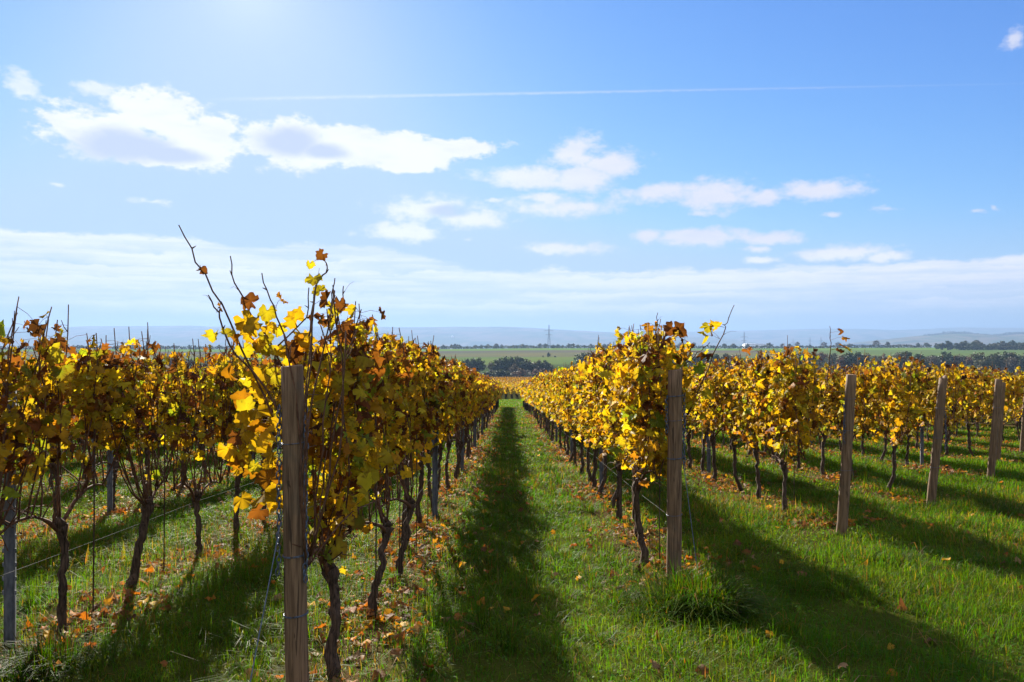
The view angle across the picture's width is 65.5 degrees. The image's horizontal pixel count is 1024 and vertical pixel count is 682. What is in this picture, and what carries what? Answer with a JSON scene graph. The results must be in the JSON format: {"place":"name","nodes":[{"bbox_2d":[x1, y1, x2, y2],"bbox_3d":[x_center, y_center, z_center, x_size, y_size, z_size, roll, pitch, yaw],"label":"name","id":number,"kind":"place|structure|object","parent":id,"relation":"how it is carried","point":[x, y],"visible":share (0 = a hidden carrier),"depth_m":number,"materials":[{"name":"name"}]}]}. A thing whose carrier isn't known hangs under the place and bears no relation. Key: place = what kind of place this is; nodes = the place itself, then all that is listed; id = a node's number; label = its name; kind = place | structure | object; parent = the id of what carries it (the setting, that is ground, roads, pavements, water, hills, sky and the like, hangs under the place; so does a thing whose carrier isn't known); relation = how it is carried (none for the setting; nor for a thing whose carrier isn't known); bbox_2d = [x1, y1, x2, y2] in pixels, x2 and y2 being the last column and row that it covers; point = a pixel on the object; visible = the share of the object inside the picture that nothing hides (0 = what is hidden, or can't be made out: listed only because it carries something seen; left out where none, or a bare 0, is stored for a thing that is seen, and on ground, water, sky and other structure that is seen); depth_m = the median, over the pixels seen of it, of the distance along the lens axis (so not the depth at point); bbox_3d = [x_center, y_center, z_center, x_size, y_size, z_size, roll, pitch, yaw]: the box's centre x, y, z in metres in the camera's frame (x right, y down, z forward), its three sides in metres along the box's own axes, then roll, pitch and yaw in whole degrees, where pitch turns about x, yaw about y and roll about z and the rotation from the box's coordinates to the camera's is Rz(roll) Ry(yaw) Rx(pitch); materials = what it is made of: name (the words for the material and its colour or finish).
{"place":"outdoors","nodes":[
{"label":"outdoors","id":0,"kind":"place"},
{"bbox_2d":[0,326,772,348],"bbox_3d":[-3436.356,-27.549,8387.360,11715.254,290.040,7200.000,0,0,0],"label":"hills","id":1,"kind":"structure","parent":0,"point":[180,336],"depth_m":7114.34,"materials":[{"name":"soil"}]},
{"bbox_2d":[0,348,1023,681],"bbox_3d":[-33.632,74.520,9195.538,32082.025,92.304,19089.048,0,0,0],"label":"ground","id":2,"kind":"structure","parent":0,"point":[564,356],"depth_m":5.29,"materials":[{"name":"plant"}]},
{"bbox_2d":[2,382,16,649],"bbox_3d":[-2.706,0.936,4.302,0.075,1.660,0.030,0,0,-3],"label":"metal post","id":3,"kind":"object","parent":2,"relation":"on","point":[9,564],"visible":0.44,"depth_m":4.31,"materials":[{"name":"metal"}]},
{"bbox_2d":[0,356,38,459],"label":"grapevine","id":4,"kind":"object","parent":2,"relation":"on","point":[21,400],"visible":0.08,"depth_m":7.12,"materials":[{"name":"yellow plant"}]},
{"bbox_2d":[0,296,70,550],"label":"grapevine","id":5,"kind":"object","parent":2,"relation":"on","point":[54,353],"visible":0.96,"depth_m":4.10,"materials":[{"name":"yellow plant"}]},
{"bbox_2d":[22,361,68,488],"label":"grapevine","id":6,"kind":"object","parent":2,"relation":"on","point":[50,479],"visible":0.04,"depth_m":11.06,"materials":[{"name":"yellow plant"}]},
{"bbox_2d":[0,341,105,523],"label":"grapevine","id":7,"kind":"object","parent":2,"relation":"on","point":[51,466],"visible":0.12,"depth_m":7.80,"materials":[{"name":"yellow plant"}]},
{"bbox_2d":[0,617,137,681],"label":"grass tussock","id":8,"kind":"object","parent":2,"relation":"on","point":[43,653],"depth_m":3.93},
{"bbox_2d":[0,304,158,632],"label":"grapevine","id":9,"kind":"object","parent":2,"relation":"on","point":[93,407],"visible":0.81,"depth_m":4.59,"materials":[{"name":"yellow plant"}]},
{"bbox_2d":[92,428,94,611],"bbox_3d":[-2.567,1.098,4.889,0.012,1.350,0.017,0,0,0],"label":"stake","id":10,"kind":"object","parent":2,"relation":"on","point":[93,522],"visible":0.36,"depth_m":4.89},
{"bbox_2d":[68,371,146,510],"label":"grapevine","id":11,"kind":"object","parent":2,"relation":"on","point":[115,465],"visible":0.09,"depth_m":8.92,"materials":[{"name":"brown plant"}]},
{"bbox_2d":[106,449,112,512],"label":"metal post","id":12,"kind":"object","parent":2,"relation":"on","point":[109,485],"visible":0.33,"depth_m":8.87,"materials":[{"name":"metal"}]},
{"bbox_2d":[62,322,205,591],"bbox_3d":[-2.589,0.834,5.630,0.634,1.936,1.593,0,0,0],"label":"grapevine","id":13,"kind":"object","parent":2,"relation":"on","point":[142,412],"visible":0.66,"depth_m":5.58,"materials":[{"name":"yellow plant"}]},
{"bbox_2d":[124,347,183,494],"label":"grapevine","id":14,"kind":"object","parent":2,"relation":"on","point":[146,451],"visible":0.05,"depth_m":9.91,"materials":[{"name":"yellow plant"}]},
{"bbox_2d":[163,414,164,573],"bbox_3d":[-2.570,1.171,5.889,0.012,1.350,0.017,0,0,0],"label":"stake","id":15,"kind":"object","parent":2,"relation":"on","point":[164,511],"visible":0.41,"depth_m":5.88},
{"bbox_2d":[162,364,208,488],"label":"grapevine","id":16,"kind":"object","parent":2,"relation":"on","point":[165,376],"visible":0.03,"depth_m":11.08,"materials":[{"name":"yellow plant"}]},
{"bbox_2d":[144,339,242,558],"bbox_3d":[-2.612,0.941,6.578,0.687,1.919,1.593,0,0,0],"label":"grapevine","id":17,"kind":"object","parent":2,"relation":"on","point":[208,407],"visible":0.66,"depth_m":6.53,"materials":[{"name":"yellow plant"}]},
{"bbox_2d":[199,340,280,530],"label":"grapevine","id":18,"kind":"object","parent":2,"relation":"on","point":[243,367],"visible":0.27,"depth_m":7.33,"materials":[{"name":"yellow plant"}]},
{"bbox_2d":[219,355,284,508],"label":"grapevine","id":19,"kind":"object","parent":2,"relation":"on","point":[275,393],"visible":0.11,"depth_m":8.73,"materials":[{"name":"yellow plant"}]},
{"bbox_2d":[178,225,393,679],"bbox_3d":[-1.034,0.594,3.825,0.873,2.237,1.435,0,0,9],"label":"grapevine","id":20,"kind":"object","parent":2,"relation":"on","point":[335,383],"visible":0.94,"depth_m":3.83,"materials":[{"name":"yellow plant"}]},
{"bbox_2d":[275,364,308,681],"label":"wooden post","id":21,"kind":"object","parent":2,"relation":"on","point":[295,614],"visible":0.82,"depth_m":3.42,"materials":[{"name":"brown wood"}]},
{"bbox_2d":[249,509,282,681],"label":"anchor wire","id":22,"kind":"object","parent":21,"relation":"attached to","point":[266,598],"visible":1,"depth_m":3.31,"materials":[{"name":"metal"}]},
{"bbox_2d":[318,314,411,617],"bbox_3d":[-0.860,0.798,4.963,0.475,1.922,2.061,0,0,-4],"label":"grapevine","id":23,"kind":"object","parent":2,"relation":"on","point":[383,387],"visible":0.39,"depth_m":4.84,"materials":[{"name":"yellow plant"}]},
{"bbox_2d":[375,413,376,624],"bbox_3d":[-0.806,1.101,4.715,0.012,1.350,0.017,0,0,0],"label":"stake","id":24,"kind":"object","parent":2,"relation":"on","point":[375,533],"visible":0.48,"depth_m":4.71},
{"bbox_2d":[399,464,400,575],"bbox_3d":[-0.810,1.144,5.745,0.012,1.350,0.017,0,0,0],"label":"stake","id":25,"kind":"object","parent":2,"relation":"on","point":[399,517],"visible":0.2,"depth_m":5.74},
{"bbox_2d":[369,328,431,577],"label":"grapevine","id":26,"kind":"object","parent":2,"relation":"on","point":[402,365],"visible":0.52,"depth_m":5.78,"materials":[{"name":"yellow plant"}]},
{"bbox_2d":[392,327,441,546],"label":"grapevine","id":27,"kind":"object","parent":2,"relation":"on","point":[419,370],"visible":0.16,"depth_m":6.92,"materials":[{"name":"yellow plant"}]},
{"bbox_2d":[405,336,445,526],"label":"grapevine","id":28,"kind":"object","parent":2,"relation":"on","point":[436,404],"visible":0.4,"depth_m":7.78,"materials":[{"name":"yellow plant"}]},
{"bbox_2d":[431,377,438,517],"bbox_3d":[-0.811,1.151,8.388,0.075,1.660,0.030,0,0,-6],"label":"metal post","id":29,"kind":"object","parent":2,"relation":"on","point":[435,476],"visible":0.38,"depth_m":8.40,"materials":[{"name":"metal"}]},
{"bbox_2d":[424,358,452,512],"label":"grapevine","id":30,"kind":"object","parent":2,"relation":"on","point":[442,381],"visible":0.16,"depth_m":8.91,"materials":[{"name":"yellow plant"}]},
{"bbox_2d":[438,361,457,488],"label":"grapevine","id":31,"kind":"object","parent":2,"relation":"on","point":[452,381],"visible":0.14,"depth_m":9.75,"materials":[{"name":"yellow plant"}]},
{"bbox_2d":[441,354,465,489],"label":"grapevine","id":32,"kind":"object","parent":2,"relation":"on","point":[454,372],"visible":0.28,"depth_m":10.82,"materials":[{"name":"yellow plant"}]},
{"bbox_2d":[444,357,471,478],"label":"grapevine","id":33,"kind":"object","parent":2,"relation":"on","point":[461,414],"visible":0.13,"depth_m":11.81,"materials":[{"name":"yellow plant"}]},
{"bbox_2d":[450,361,471,476],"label":"grapevine","id":34,"kind":"object","parent":2,"relation":"on","point":[460,424],"visible":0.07,"depth_m":12.81,"materials":[{"name":"yellow plant"}]},
{"bbox_2d":[460,382,464,472],"bbox_3d":[-0.830,1.471,13.287,0.075,1.660,0.030,0,0,-7],"label":"metal post","id":35,"kind":"object","parent":2,"relation":"on","point":[462,454],"visible":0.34,"depth_m":13.29,"materials":[{"name":"metal"}]},
{"bbox_2d":[0,344,931,349],"bbox_3d":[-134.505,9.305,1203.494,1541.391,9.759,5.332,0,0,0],"label":"hedge","id":36,"kind":"object","parent":2,"relation":"on","point":[580,346],"visible":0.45,"depth_m":1204.10,"materials":[{"name":"green plant"}]},
{"bbox_2d":[459,372,473,467],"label":"grapevine","id":37,"kind":"object","parent":2,"relation":"on","point":[469,414],"visible":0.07,"depth_m":13.82,"materials":[{"name":"yellow plant"}]},
{"bbox_2d":[464,368,483,458],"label":"grapevine","id":38,"kind":"object","parent":2,"relation":"on","point":[474,386],"visible":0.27,"depth_m":15.61,"materials":[{"name":"yellow plant"}]},
{"bbox_2d":[470,372,481,447],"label":"grapevine","id":39,"kind":"object","parent":2,"relation":"on","point":[478,392],"visible":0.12,"depth_m":17.77,"materials":[{"name":"yellow plant"}]},
{"bbox_2d":[468,368,484,452],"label":"grapevine","id":40,"kind":"object","parent":2,"relation":"on","point":[473,413],"visible":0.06,"depth_m":16.74,"materials":[{"name":"yellow plant"}]},
{"bbox_2d":[476,374,486,439],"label":"grapevine","id":41,"kind":"object","parent":2,"relation":"on","point":[481,410],"visible":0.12,"depth_m":20.32,"materials":[{"name":"yellow plant"}]},
{"bbox_2d":[478,373,487,438],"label":"grapevine","id":42,"kind":"object","parent":2,"relation":"on","point":[483,405],"visible":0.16,"depth_m":21.75,"materials":[{"name":"yellow plant"}]},
{"bbox_2d":[499,356,511,372],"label":"tree","id":43,"kind":"object","parent":2,"relation":"on","point":[507,365],"visible":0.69,"depth_m":454.56,"materials":[{"name":"green plant"}]},
{"bbox_2d":[0,414,1023,681],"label":"fallen leaves","id":44,"kind":"object","parent":2,"relation":"on","point":[128,592],"visible":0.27,"depth_m":7.00,"materials":[{"name":"orange plant"}]},
{"bbox_2d":[27,362,1021,463],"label":"distant vines","id":45,"kind":"object","parent":2,"relation":"on","point":[512,385],"visible":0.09,"depth_m":105.43,"materials":[{"name":"yellow plant"}]},
{"bbox_2d":[538,375,550,436],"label":"grapevine","id":46,"kind":"object","parent":2,"relation":"on","point":[543,390],"visible":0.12,"depth_m":22.16,"materials":[{"name":"yellow plant"}]},
{"bbox_2d":[540,372,553,439],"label":"grapevine","id":47,"kind":"object","parent":2,"relation":"on","point":[544,386],"visible":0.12,"depth_m":21.07,"materials":[{"name":"yellow plant"}]},
{"bbox_2d":[544,367,559,442],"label":"grapevine","id":48,"kind":"object","parent":2,"relation":"on","point":[551,407],"visible":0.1,"depth_m":20.05,"materials":[{"name":"yellow plant"}]},
{"bbox_2d":[545,372,563,447],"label":"grapevine","id":49,"kind":"object","parent":2,"relation":"on","point":[549,401],"visible":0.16,"depth_m":18.03,"materials":[{"name":"yellow plant"}]},
{"bbox_2d":[547,369,566,451],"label":"grapevine","id":50,"kind":"object","parent":2,"relation":"on","point":[554,397],"visible":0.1,"depth_m":16.99,"materials":[{"name":"yellow plant"}]},
{"bbox_2d":[546,366,569,454],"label":"grapevine","id":51,"kind":"object","parent":2,"relation":"on","point":[567,443],"visible":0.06,"depth_m":16.09,"materials":[{"name":"yellow plant"}]},
{"bbox_2d":[552,362,573,462],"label":"grapevine","id":52,"kind":"object","parent":2,"relation":"on","point":[572,454],"visible":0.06,"depth_m":15.00,"materials":[{"name":"yellow plant"}]},
{"bbox_2d":[552,362,577,467],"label":"grapevine","id":53,"kind":"object","parent":2,"relation":"on","point":[565,402],"visible":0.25,"depth_m":13.86,"materials":[{"name":"yellow plant"}]},
{"bbox_2d":[554,360,585,475],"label":"grapevine","id":54,"kind":"object","parent":2,"relation":"on","point":[568,384],"visible":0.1,"depth_m":12.93,"materials":[{"name":"yellow plant"}]},
{"bbox_2d":[569,360,591,482],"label":"grapevine","id":55,"kind":"object","parent":2,"relation":"on","point":[587,458],"visible":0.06,"depth_m":11.84,"materials":[{"name":"yellow plant"}]},
{"bbox_2d":[566,348,598,487],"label":"grapevine","id":56,"kind":"object","parent":2,"relation":"on","point":[580,415],"visible":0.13,"depth_m":10.91,"materials":[{"name":"yellow plant"}]},
{"bbox_2d":[571,347,607,496],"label":"grapevine","id":57,"kind":"object","parent":2,"relation":"on","point":[583,378],"visible":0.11,"depth_m":10.10,"materials":[{"name":"yellow plant"}]},
{"bbox_2d":[579,344,623,508],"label":"grapevine","id":58,"kind":"object","parent":2,"relation":"on","point":[613,499],"visible":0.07,"depth_m":9.17,"materials":[{"name":"yellow plant"}]},
{"bbox_2d":[599,446,603,492],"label":"metal post","id":59,"kind":"object","parent":2,"relation":"on","point":[601,469],"visible":0.18,"depth_m":10.40,"materials":[{"name":"metal"}]},
{"bbox_2d":[577,335,634,521],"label":"grapevine","id":60,"kind":"object","parent":2,"relation":"on","point":[601,366],"visible":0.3,"depth_m":8.42,"materials":[{"name":"yellow plant"}]},
{"bbox_2d":[600,325,675,538],"bbox_3d":[1.169,0.857,7.116,0.711,2.022,2.271,0,0,0],"label":"grapevine","id":61,"kind":"object","parent":2,"relation":"on","point":[615,351],"visible":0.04,"depth_m":7.23,"materials":[{"name":"yellow plant"}]},
{"bbox_2d":[595,306,733,564],"bbox_3d":[1.175,0.778,6.330,1.007,2.097,1.611,0,0,0],"label":"grapevine","id":62,"kind":"object","parent":2,"relation":"on","point":[642,373],"visible":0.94,"depth_m":5.88,"materials":[{"name":"yellow plant"}]},
{"bbox_2d":[665,368,685,581],"bbox_3d":[1.148,1.019,5.631,0.149,1.664,0.163,0,0,0],"label":"wooden post","id":63,"kind":"object","parent":2,"relation":"on","point":[674,411],"visible":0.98,"depth_m":5.59,"materials":[{"name":"brown wood"}]},
{"bbox_2d":[584,551,798,628],"bbox_3d":[1.099,1.509,4.981,1.445,0.392,1.380,0,0,0],"label":"grass tussock","id":64,"kind":"object","parent":2,"relation":"on","point":[717,595],"depth_m":4.85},
{"bbox_2d":[682,360,700,468],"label":"grapevine","id":65,"kind":"object","parent":2,"relation":"on","point":[689,423],"visible":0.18,"depth_m":13.66,"materials":[{"name":"yellow plant"}]},
{"bbox_2d":[682,358,725,471],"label":"grapevine","id":66,"kind":"object","parent":2,"relation":"on","point":[702,467],"visible":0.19,"depth_m":12.79,"materials":[{"name":"yellow plant"}]},
{"bbox_2d":[706,427,710,473],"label":"metal post","id":67,"kind":"object","parent":2,"relation":"on","point":[708,450],"visible":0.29,"depth_m":12.61,"materials":[{"name":"metal"}]},
{"bbox_2d":[688,358,731,479],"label":"grapevine","id":68,"kind":"object","parent":2,"relation":"on","point":[711,411],"visible":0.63,"depth_m":11.63,"materials":[{"name":"yellow plant"}]},
{"bbox_2d":[707,352,770,492],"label":"grapevine","id":69,"kind":"object","parent":2,"relation":"on","point":[728,404],"visible":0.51,"depth_m":10.79,"materials":[{"name":"yellow plant"}]},
{"bbox_2d":[729,349,790,498],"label":"grapevine","id":70,"kind":"object","parent":2,"relation":"on","point":[742,418],"visible":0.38,"depth_m":9.81,"materials":[{"name":"yellow plant"}]},
{"bbox_2d":[734,326,851,513],"bbox_3d":[3.083,0.909,8.815,1.027,2.133,1.847,0,0,0],"label":"grapevine","id":71,"kind":"object","parent":2,"relation":"on","point":[784,379],"visible":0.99,"depth_m":8.44,"materials":[{"name":"yellow plant"}]},
{"bbox_2d":[780,365,826,470],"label":"grapevine","id":72,"kind":"object","parent":2,"relation":"on","point":[798,457],"visible":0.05,"depth_m":13.42,"materials":[{"name":"yellow plant"}]},
{"bbox_2d":[801,364,843,474],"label":"grapevine","id":73,"kind":"object","parent":2,"relation":"on","point":[826,405],"visible":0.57,"depth_m":12.15,"materials":[{"name":"yellow plant"}]},
{"bbox_2d":[836,374,856,534],"bbox_3d":[3.177,1.143,7.575,0.193,1.654,0.107,0,0,35],"label":"wooden post","id":74,"kind":"object","parent":2,"relation":"on","point":[846,458],"visible":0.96,"depth_m":7.54,"materials":[{"name":"brown wood"}]},
{"bbox_2d":[835,351,858,370],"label":"tree","id":75,"kind":"object","parent":2,"relation":"on","point":[849,358],"visible":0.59,"depth_m":446.88,"materials":[{"name":"green plant"}]},
{"bbox_2d":[823,358,884,483],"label":"grapevine","id":76,"kind":"object","parent":2,"relation":"on","point":[838,411],"visible":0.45,"depth_m":11.46,"materials":[{"name":"yellow plant"}]},
{"bbox_2d":[857,366,899,460],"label":"grapevine","id":77,"kind":"object","parent":2,"relation":"on","point":[885,450],"visible":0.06,"depth_m":15.18,"materials":[{"name":"yellow plant"}]},
{"bbox_2d":[836,471,927,491],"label":"grass tussock","id":78,"kind":"object","parent":2,"relation":"on","point":[885,482],"depth_m":11.11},
{"bbox_2d":[846,352,932,490],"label":"grapevine","id":79,"kind":"object","parent":2,"relation":"on","point":[903,397],"visible":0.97,"depth_m":10.22,"materials":[{"name":"yellow plant"}]},
{"bbox_2d":[844,542,941,569],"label":"grass tussock","id":80,"kind":"object","parent":2,"relation":"on","point":[905,555],"depth_m":6.20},
{"bbox_2d":[892,351,908,369],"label":"tree","id":81,"kind":"object","parent":2,"relation":"on","point":[902,360],"visible":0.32,"depth_m":454.50,"materials":[{"name":"green plant"}]},
{"bbox_2d":[878,365,933,466],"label":"grapevine","id":82,"kind":"object","parent":2,"relation":"on","point":[916,425],"visible":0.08,"depth_m":14.04,"materials":[{"name":"yellow plant"}]},
{"bbox_2d":[870,482,955,501],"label":"grass tussock","id":83,"kind":"object","parent":2,"relation":"on","point":[909,491],"depth_m":10.24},
{"bbox_2d":[920,394,923,464],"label":"metal post","id":84,"kind":"object","parent":2,"relation":"on","point":[921,446],"visible":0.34,"depth_m":13.91,"materials":[{"name":"metal"}]},
{"bbox_2d":[902,355,971,451],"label":"grapevine","id":85,"kind":"object","parent":2,"relation":"on","point":[952,383],"visible":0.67,"depth_m":13.06,"materials":[{"name":"yellow plant"}]},
{"bbox_2d":[926,375,947,505],"bbox_3d":[5.027,1.260,9.432,0.244,1.713,0.103,0,0,24],"label":"wooden post","id":86,"kind":"object","parent":2,"relation":"on","point":[937,441],"visible":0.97,"depth_m":9.40,"materials":[{"name":"brown wood"}]},
{"bbox_2d":[926,369,974,456],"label":"grapevine","id":87,"kind":"object","parent":2,"relation":"on","point":[946,447],"visible":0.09,"depth_m":16.57,"materials":[{"name":"yellow plant"}]},
{"bbox_2d":[887,491,1023,518],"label":"grass tussock","id":88,"kind":"object","parent":2,"relation":"on","point":[962,504],"depth_m":8.92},
{"bbox_2d":[947,361,1010,456],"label":"grapevine","id":89,"kind":"object","parent":2,"relation":"on","point":[974,375],"visible":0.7,"depth_m":15.45,"materials":[{"name":"yellow plant"}]},
{"bbox_2d":[970,352,993,370],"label":"tree","id":90,"kind":"object","parent":2,"relation":"on","point":[976,357],"visible":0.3,"depth_m":458.09,"materials":[{"name":"green plant"}]},
{"bbox_2d":[978,357,999,374],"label":"tree","id":91,"kind":"object","parent":2,"relation":"on","point":[985,362],"visible":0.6,"depth_m":441.93,"materials":[{"name":"green plant"}]},
{"bbox_2d":[958,345,1023,349],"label":"hedge","id":92,"kind":"object","parent":2,"relation":"on","point":[992,347],"visible":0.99,"depth_m":991.30,"materials":[{"name":"green plant"}]},
{"bbox_2d":[987,379,1002,478],"bbox_3d":[7.442,1.416,12.293,0.229,1.666,0.109,0,0,30],"label":"wooden post","id":93,"kind":"object","parent":2,"relation":"on","point":[994,429],"visible":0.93,"depth_m":12.25,"materials":[{"name":"brown wood"}]},
{"bbox_2d":[988,352,1007,372],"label":"tree","id":94,"kind":"object","parent":2,"relation":"on","point":[997,360],"visible":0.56,"depth_m":476.14,"materials":[{"name":"green plant"}]},
{"bbox_2d":[977,363,1023,432],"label":"grapevine","id":95,"kind":"object","parent":2,"relation":"on","point":[1016,391],"visible":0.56,"depth_m":17.51,"materials":[{"name":"yellow plant"}]},
{"bbox_2d":[996,382,1005,461],"bbox_3d":[9.085,1.586,14.848,0.209,1.638,0.107,0,0,35],"label":"wooden post","id":96,"kind":"object","parent":2,"relation":"on","point":[999,445],"visible":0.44,"depth_m":14.80,"materials":[{"name":"brown wood"}]},
{"bbox_2d":[999,356,1022,372],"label":"tree","id":97,"kind":"object","parent":2,"relation":"on","point":[1013,365],"visible":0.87,"depth_m":464.43,"materials":[{"name":"green plant"}]},
{"bbox_2d":[999,373,1023,440],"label":"grapevine","id":98,"kind":"object","parent":2,"relation":"on","point":[1018,417],"visible":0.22,"depth_m":19.96,"materials":[{"name":"yellow plant"}]},
{"bbox_2d":[1019,396,1023,452],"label":"wooden post","id":99,"kind":"object","parent":2,"relation":"on","point":[1022,438],"visible":0.71,"depth_m":17.04,"materials":[{"name":"brown wood"}]},
{"bbox_2d":[0,0,1023,332],"label":"sky","id":100,"kind":"structure","parent":0,"point":[580,165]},
{"bbox_2d":[653,327,1023,347],"bbox_3d":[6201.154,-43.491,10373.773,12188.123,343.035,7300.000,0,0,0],"label":"hills","id":101,"kind":"structure","parent":0,"point":[807,337],"depth_m":9776.63,"materials":[{"name":"soil"}]},
{"bbox_2d":[817,334,1023,347],"bbox_3d":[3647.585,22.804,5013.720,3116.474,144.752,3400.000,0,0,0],"label":"hill","id":102,"kind":"structure","parent":0,"point":[932,340],"depth_m":4782.36,"materials":[{"name":"soil"}]},
{"bbox_2d":[923,331,1023,335],"bbox_3d":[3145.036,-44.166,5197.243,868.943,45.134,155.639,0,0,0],"label":"woods","id":103,"kind":"object","parent":102,"relation":"on","point":[1003,334],"visible":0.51,"depth_m":5153.64,"materials":[{"name":"green plant"}]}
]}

